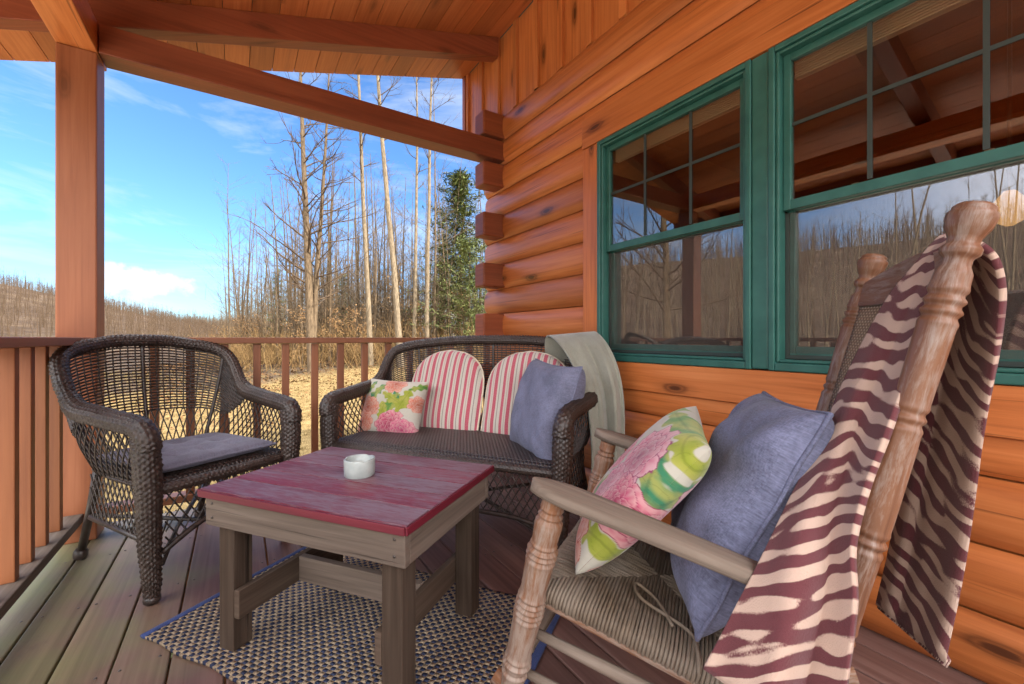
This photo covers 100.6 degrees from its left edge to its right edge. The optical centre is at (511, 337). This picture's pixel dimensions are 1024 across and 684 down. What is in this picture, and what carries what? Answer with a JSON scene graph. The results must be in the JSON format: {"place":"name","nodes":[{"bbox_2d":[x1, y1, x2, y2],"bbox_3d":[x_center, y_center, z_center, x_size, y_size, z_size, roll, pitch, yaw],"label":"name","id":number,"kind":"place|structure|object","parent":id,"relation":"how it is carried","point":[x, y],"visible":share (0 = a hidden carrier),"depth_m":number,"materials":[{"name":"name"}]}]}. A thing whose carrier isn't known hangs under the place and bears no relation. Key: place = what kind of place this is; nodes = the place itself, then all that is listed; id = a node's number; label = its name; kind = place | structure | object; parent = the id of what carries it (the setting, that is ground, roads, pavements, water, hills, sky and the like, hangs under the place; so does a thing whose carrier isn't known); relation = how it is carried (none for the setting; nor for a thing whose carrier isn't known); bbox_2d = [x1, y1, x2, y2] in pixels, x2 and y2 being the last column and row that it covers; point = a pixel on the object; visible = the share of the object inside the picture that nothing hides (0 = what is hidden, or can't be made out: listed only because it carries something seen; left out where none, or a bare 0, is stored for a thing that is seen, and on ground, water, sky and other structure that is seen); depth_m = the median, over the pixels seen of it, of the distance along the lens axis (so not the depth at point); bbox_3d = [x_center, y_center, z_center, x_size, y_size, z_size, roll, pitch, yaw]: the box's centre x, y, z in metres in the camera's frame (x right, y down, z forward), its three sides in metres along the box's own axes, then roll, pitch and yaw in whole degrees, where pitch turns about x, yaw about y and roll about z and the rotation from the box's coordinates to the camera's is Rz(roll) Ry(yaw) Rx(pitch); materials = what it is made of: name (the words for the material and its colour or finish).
{"place":"outdoors","nodes":[
{"label":"outdoors","id":0,"kind":"place"},
{"bbox_2d":[0,284,482,674],"bbox_3d":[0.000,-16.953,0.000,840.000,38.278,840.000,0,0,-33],"label":"ground","id":1,"kind":"structure","parent":0,"point":[304,405],"depth_m":17.38,"materials":[{"name":"beige plant"}]},
{"bbox_2d":[0,266,266,336],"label":"distant forest","id":2,"kind":"object","parent":1,"relation":"on","point":[186,321],"visible":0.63,"depth_m":83.69,"materials":[{"name":"plant"}]},
{"bbox_2d":[107,525,301,683],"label":"floor joists","id":3,"kind":"object","parent":1,"relation":"on","point":[183,600],"depth_m":1.69,"materials":[{"name":"brown wood"}]},
{"bbox_2d":[0,471,986,683],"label":"porch floor","id":4,"kind":"structure","parent":3,"relation":"on","point":[64,640],"depth_m":1.44,"materials":[{"name":"brown wood"}]},
{"bbox_2d":[55,42,103,544],"bbox_3d":[-2.057,-0.200,2.028,0.140,2.299,0.140,0,0,-33],"label":"porch post","id":5,"kind":"object","parent":4,"relation":"on","point":[79,192],"visible":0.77,"depth_m":1.97,"materials":[{"name":"orange wood"}]},
{"bbox_2d":[0,337,89,619],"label":"porch railing","id":6,"kind":"object","parent":5,"relation":"attached to","point":[37,529],"visible":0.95,"depth_m":1.54,"materials":[{"name":"brown wood"}]},
{"bbox_2d":[99,337,488,513],"bbox_3d":[-1.051,0.426,2.679,2.254,0.858,0.090,0,0,-33],"label":"porch railing","id":7,"kind":"object","parent":5,"relation":"attached to","point":[256,342],"visible":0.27,"depth_m":2.48,"materials":[{"name":"brown wood"}]},
{"bbox_2d":[47,334,301,605],"bbox_3d":[-1.469,0.466,1.901,0.781,0.970,0.733,0,0,26],"label":"wicker armchair","id":8,"kind":"object","parent":4,"relation":"on","point":[146,479],"visible":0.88,"depth_m":1.79,"materials":[{"name":"brown wicker"}]},
{"bbox_2d":[98,432,276,472],"bbox_3d":[-1.410,0.492,1.872,0.468,0.059,0.478,0,0,26],"label":"seat pad","id":9,"kind":"object","parent":8,"relation":"on","point":[186,452],"visible":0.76,"depth_m":1.82,"materials":[{"name":"grey fabric"}]},
{"bbox_2d":[20,496,529,679],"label":"floor screws","id":10,"kind":"object","parent":4,"relation":"attached to","point":[95,678],"visible":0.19,"depth_m":1.64,"materials":[{"name":"grey metal"}]},
{"bbox_2d":[140,546,559,683],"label":"rug","id":11,"kind":"object","parent":4,"relation":"on","point":[303,632],"visible":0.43,"depth_m":1.33,"materials":[{"name":"fabric"}]},
{"bbox_2d":[197,447,493,683],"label":"coffee table","id":12,"kind":"object","parent":11,"relation":"on","point":[396,516],"visible":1,"depth_m":1.27,"materials":[{"name":"red paint"}]},
{"bbox_2d":[344,454,374,478],"bbox_3d":[-0.500,0.421,1.396,0.098,0.057,0.098,0,0,-33],"label":"ashtray","id":13,"kind":"object","parent":12,"relation":"on","point":[359,466],"visible":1,"depth_m":1.36,"materials":[{"name":"ceramic"}]},
{"bbox_2d":[319,335,597,548],"bbox_3d":[-0.245,0.466,2.245,1.421,0.971,0.754,0,0,23],"label":"wicker settee","id":14,"kind":"object","parent":4,"relation":"on","point":[504,453],"visible":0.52,"depth_m":2.11,"materials":[{"name":"brown wicker"}]},
{"bbox_2d":[357,378,428,432],"bbox_3d":[-0.682,0.400,2.432,0.400,0.330,0.132,1,-21,20],"label":"floral pillow","id":15,"kind":"object","parent":14,"relation":"on","point":[394,406],"visible":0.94,"depth_m":2.37,"materials":[{"name":"fabric"}]},
{"bbox_2d":[412,350,484,429],"bbox_3d":[-0.395,0.315,2.522,0.502,0.512,0.102,0,-18,23],"label":"striped cushion","id":16,"kind":"object","parent":14,"relation":"on","point":[455,379],"visible":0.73,"depth_m":2.46,"materials":[{"name":"fabric"}]},
{"bbox_2d":[480,351,565,434],"bbox_3d":[0.080,0.315,2.323,0.502,0.512,0.102,0,-17,23],"label":"striped cushion","id":17,"kind":"object","parent":14,"relation":"on","point":[506,375],"visible":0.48,"depth_m":2.33,"materials":[{"name":"fabric"}]},
{"bbox_2d":[509,358,585,459],"bbox_3d":[0.153,0.339,2.028,0.216,0.466,0.456,16,-4,-23],"label":"blue pillow","id":18,"kind":"object","parent":14,"relation":"on","point":[546,392],"visible":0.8,"depth_m":1.89,"materials":[{"name":"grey fabric"}]},
{"bbox_2d":[545,331,624,471],"bbox_3d":[0.367,0.491,2.207,0.255,1.054,0.520,0,0,-21],"label":"throw blanket","id":19,"kind":"object","parent":14,"relation":"on","point":[591,353],"visible":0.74,"depth_m":2.06,"materials":[{"name":"grey fabric"}]},
{"bbox_2d":[490,200,999,683],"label":"rocking chair","id":20,"kind":"object","parent":4,"relation":"on","point":[630,600],"visible":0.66,"depth_m":0.88,"materials":[{"name":"brown wood"}]},
{"bbox_2d":[575,406,711,573],"bbox_3d":[0.335,0.370,1.100,0.135,0.430,0.370,42,16,11],"label":"floral pillow","id":21,"kind":"object","parent":20,"relation":"on","point":[657,470],"visible":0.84,"depth_m":0.96,"materials":[{"name":"fabric"}]},
{"bbox_2d":[670,391,834,641],"bbox_3d":[0.545,0.376,1.035,0.197,0.518,0.468,28,6,16],"label":"blue pillow","id":22,"kind":"object","parent":20,"relation":"on","point":[767,449],"visible":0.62,"depth_m":0.85,"materials":[{"name":"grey fabric"}]},
{"bbox_2d":[703,234,1006,683],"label":"zebra blanket","id":23,"kind":"object","parent":20,"relation":"hanging from","point":[793,618],"visible":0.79,"depth_m":0.75,"materials":[{"name":"fabric"}]},
{"bbox_2d":[210,315,246,354],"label":"beech sapling","id":24,"kind":"object","parent":1,"relation":"on","point":[227,332],"visible":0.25,"depth_m":26.40,"materials":[{"name":"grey plant"}]},
{"bbox_2d":[230,314,249,360],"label":"beech sapling","id":25,"kind":"object","parent":1,"relation":"on","point":[239,329],"visible":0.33,"depth_m":29.06,"materials":[{"name":"brown plant"}]},
{"bbox_2d":[240,313,260,357],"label":"beech sapling","id":26,"kind":"object","parent":1,"relation":"on","point":[251,331],"visible":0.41,"depth_m":25.93,"materials":[{"name":"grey plant"}]},
{"bbox_2d":[246,301,273,352],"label":"beech sapling","id":27,"kind":"object","parent":1,"relation":"on","point":[259,323],"visible":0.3,"depth_m":25.77,"materials":[{"name":"brown plant"}]},
{"bbox_2d":[110,355,418,433],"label":"fallen leaves","id":28,"kind":"object","parent":1,"relation":"on","point":[265,377],"visible":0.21,"depth_m":17.05,"materials":[{"name":"brown plant"}]},
{"bbox_2d":[259,268,286,344],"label":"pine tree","id":29,"kind":"object","parent":1,"relation":"on","point":[281,301],"visible":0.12,"depth_m":33.90,"materials":[{"name":"plant"}]},
{"bbox_2d":[232,281,319,332],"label":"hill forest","id":30,"kind":"object","parent":1,"relation":"on","point":[253,308],"depth_m":123.56,"materials":[{"name":"brown plant"}]},
{"bbox_2d":[278,297,304,357],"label":"beech sapling","id":31,"kind":"object","parent":1,"relation":"on","point":[290,324],"visible":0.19,"depth_m":27.91,"materials":[{"name":"brown plant"}]},
{"bbox_2d":[279,305,323,364],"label":"beech sapling","id":32,"kind":"object","parent":1,"relation":"on","point":[301,318],"visible":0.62,"depth_m":22.51,"materials":[{"name":"brown plant"}]},
{"bbox_2d":[222,72,390,372],"bbox_3d":[-8.934,-6.641,19.768,6.417,16.653,5.002,0,0,-1],"label":"bare tree","id":33,"kind":"object","parent":1,"relation":"on","point":[311,298],"visible":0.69,"depth_m":19.37,"materials":[{"name":"brown plant"}]},
{"bbox_2d":[166,316,482,372],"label":"undergrowth","id":34,"kind":"object","parent":1,"relation":"on","point":[270,354],"visible":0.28,"depth_m":22.45,"materials":[{"name":"beige plant"}]},
{"bbox_2d":[171,78,485,363],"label":"woods","id":35,"kind":"object","parent":1,"relation":"on","point":[378,292],"visible":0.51,"depth_m":26.91,"materials":[{"name":"brown plant"}]},
{"bbox_2d":[319,302,346,361],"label":"beech sapling","id":36,"kind":"object","parent":1,"relation":"on","point":[333,311],"visible":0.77,"depth_m":23.32,"materials":[{"name":"brown plant"}]},
{"bbox_2d":[322,273,355,337],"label":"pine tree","id":37,"kind":"object","parent":1,"relation":"on","point":[342,277],"visible":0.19,"depth_m":30.94,"materials":[{"name":"plant"}]},
{"bbox_2d":[323,305,359,356],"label":"beech sapling","id":38,"kind":"object","parent":1,"relation":"on","point":[344,329],"visible":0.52,"depth_m":24.54,"materials":[{"name":"brown plant"}]},
{"bbox_2d":[343,74,378,365],"bbox_3d":[-7.565,-8.316,20.675,2.698,19.608,2.544,0,0,-33],"label":"bare tree","id":39,"kind":"object","parent":1,"relation":"on","point":[367,285],"visible":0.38,"depth_m":20.82,"materials":[{"name":"beige plant"}]},
{"bbox_2d":[348,304,376,358],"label":"beech sapling","id":40,"kind":"object","parent":1,"relation":"on","point":[358,327],"visible":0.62,"depth_m":22.39,"materials":[{"name":"brown plant"}]},
{"bbox_2d":[372,317,384,348],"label":"beech sapling","id":41,"kind":"object","parent":1,"relation":"on","point":[379,328],"visible":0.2,"depth_m":27.54,"materials":[{"name":"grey plant"}]},
{"bbox_2d":[366,269,409,337],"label":"beech sapling","id":42,"kind":"object","parent":1,"relation":"on","point":[389,334],"visible":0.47,"depth_m":24.19,"materials":[{"name":"brown plant"}]},
{"bbox_2d":[370,75,412,366],"bbox_3d":[-6.272,-8.274,19.920,2.515,19.535,3.126,0,0,-33],"label":"bare tree","id":43,"kind":"object","parent":1,"relation":"on","point":[397,320],"visible":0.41,"depth_m":19.80,"materials":[{"name":"beige plant"}]},
{"bbox_2d":[403,303,424,335],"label":"beech sapling","id":44,"kind":"object","parent":1,"relation":"on","point":[416,322],"visible":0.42,"depth_m":25.25,"materials":[{"name":"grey plant"}]},
{"bbox_2d":[405,77,436,359],"bbox_3d":[-5.254,-7.879,23.166,2.138,18.363,1.535,0,0,29],"label":"bare tree","id":45,"kind":"object","parent":1,"relation":"on","point":[415,258],"visible":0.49,"depth_m":23.00,"materials":[{"name":"beige plant"}]},
{"bbox_2d":[411,299,437,337],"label":"beech sapling","id":46,"kind":"object","parent":1,"relation":"on","point":[423,319],"visible":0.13,"depth_m":28.66,"materials":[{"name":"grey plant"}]},
{"bbox_2d":[416,78,455,357],"bbox_3d":[-4.388,-8.563,21.811,2.689,19.782,2.641,0,0,-33],"label":"bare tree","id":47,"kind":"object","parent":1,"relation":"on","point":[428,154],"visible":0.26,"depth_m":21.89,"materials":[{"name":"beige plant"}]},
{"bbox_2d":[402,167,486,349],"bbox_3d":[-3.188,-4.875,27.007,7.706,11.921,6.987,0,0,-33],"label":"pine tree","id":48,"kind":"object","parent":1,"relation":"on","point":[456,178],"visible":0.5,"depth_m":26.57,"materials":[{"name":"green plant"}]},
{"bbox_2d":[418,241,470,336],"bbox_3d":[-4.821,-2.887,30.013,5.103,7.998,4.048,0,0,-33],"label":"pine tree","id":49,"kind":"object","parent":1,"relation":"on","point":[442,282],"visible":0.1,"depth_m":29.87,"materials":[{"name":"green plant"}]},
{"bbox_2d":[408,235,487,346],"bbox_3d":[-2.385,-2.201,23.217,5.853,6.685,6.349,0,0,29],"label":"pine tree","id":50,"kind":"object","parent":1,"relation":"on","point":[468,245],"visible":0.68,"depth_m":22.81,"materials":[{"name":"green plant"}]},
{"bbox_2d":[442,291,471,349],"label":"beech sapling","id":51,"kind":"object","parent":1,"relation":"on","point":[457,315],"visible":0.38,"depth_m":25.18,"materials":[{"name":"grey plant"}]},
{"bbox_2d":[0,60,486,323],"label":"sky","id":52,"kind":"structure","parent":0,"point":[163,142],"materials":[{"name":"blue"}]},
{"bbox_2d":[104,360,416,490],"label":"grass","id":53,"kind":"structure","parent":0,"point":[305,419],"depth_m":11.90,"materials":[{"name":"beige plant"}]},
{"bbox_2d":[462,0,1023,683],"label":"log house","id":54,"kind":"structure","parent":0,"point":[702,206],"depth_m":2.50,"materials":[{"name":"orange wood"}]},
{"bbox_2d":[0,0,532,163],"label":"porch roof","id":55,"kind":"structure","parent":54,"relation":"attached to","point":[232,49],"depth_m":2.56,"materials":[{"name":"brown stained wood"}]},
{"bbox_2d":[597,59,752,368],"bbox_3d":[0.751,-0.483,2.042,0.125,1.210,0.842,0,0,-33],"label":"window","id":56,"kind":"structure","parent":54,"relation":"in","point":[731,90],"depth_m":1.97,"materials":[{"name":"green paint"}]},
{"bbox_2d":[768,0,1023,385],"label":"window","id":57,"kind":"structure","parent":54,"relation":"in","point":[862,25],"depth_m":1.49,"materials":[{"name":"green paint"}]},
{"bbox_2d":[993,0,1023,225],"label":"pendant lamp","id":58,"kind":"object","parent":54,"relation":"hanging from","point":[1009,202],"visible":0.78,"depth_m":1.96,"materials":[{"name":"white"}]}
]}

